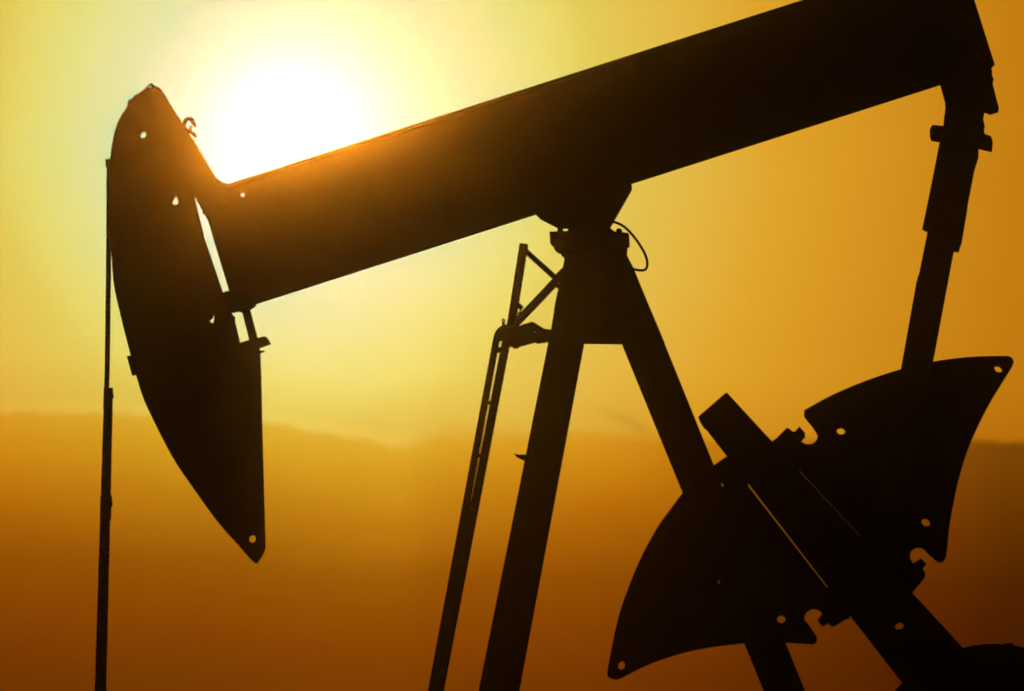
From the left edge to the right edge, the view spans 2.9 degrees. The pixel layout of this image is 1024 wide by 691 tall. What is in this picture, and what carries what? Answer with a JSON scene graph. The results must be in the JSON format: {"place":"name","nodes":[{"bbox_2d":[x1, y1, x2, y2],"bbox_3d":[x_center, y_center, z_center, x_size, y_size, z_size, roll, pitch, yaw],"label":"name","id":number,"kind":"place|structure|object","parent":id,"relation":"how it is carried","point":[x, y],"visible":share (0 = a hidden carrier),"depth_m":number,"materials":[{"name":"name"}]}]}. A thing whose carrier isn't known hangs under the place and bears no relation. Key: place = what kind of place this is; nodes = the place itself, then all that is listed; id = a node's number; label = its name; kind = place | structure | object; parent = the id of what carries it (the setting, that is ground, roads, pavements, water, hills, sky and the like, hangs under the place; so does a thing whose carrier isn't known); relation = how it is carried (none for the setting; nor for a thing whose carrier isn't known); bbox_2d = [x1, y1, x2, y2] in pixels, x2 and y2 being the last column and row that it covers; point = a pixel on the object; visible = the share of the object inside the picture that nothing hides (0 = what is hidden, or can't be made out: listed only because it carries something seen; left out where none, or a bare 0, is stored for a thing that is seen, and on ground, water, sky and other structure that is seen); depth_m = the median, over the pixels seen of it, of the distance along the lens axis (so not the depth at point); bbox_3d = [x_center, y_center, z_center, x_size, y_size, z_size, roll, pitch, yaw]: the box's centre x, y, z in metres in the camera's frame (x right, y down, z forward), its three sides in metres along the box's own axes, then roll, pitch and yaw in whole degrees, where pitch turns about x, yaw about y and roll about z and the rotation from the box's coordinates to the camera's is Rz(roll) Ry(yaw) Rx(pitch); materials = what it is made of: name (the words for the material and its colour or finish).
{"place":"outdoors","nodes":[
{"label":"outdoors","id":0,"kind":"place"},
{"bbox_2d":[0,0,1023,690],"label":"sky","id":1,"kind":"structure","parent":0,"point":[781,275],"materials":[{"name":"orange"}]},
{"bbox_3d":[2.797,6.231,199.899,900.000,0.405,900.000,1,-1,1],"label":"ground","id":2,"kind":"structure","parent":0,"visible":0},
{"bbox_2d":[105,0,1023,690],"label":"pumpjack","id":3,"kind":"object","parent":2,"relation":"on","point":[577,156],"visible":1,"depth_m":199.84,"materials":[{"name":"paint"}]},
{"bbox_2d":[94,167,113,690],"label":"wire cable","id":4,"kind":"object","parent":3,"relation":"hanging from","point":[106,503],"visible":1,"depth_m":200.03,"materials":[{"name":"metal"}]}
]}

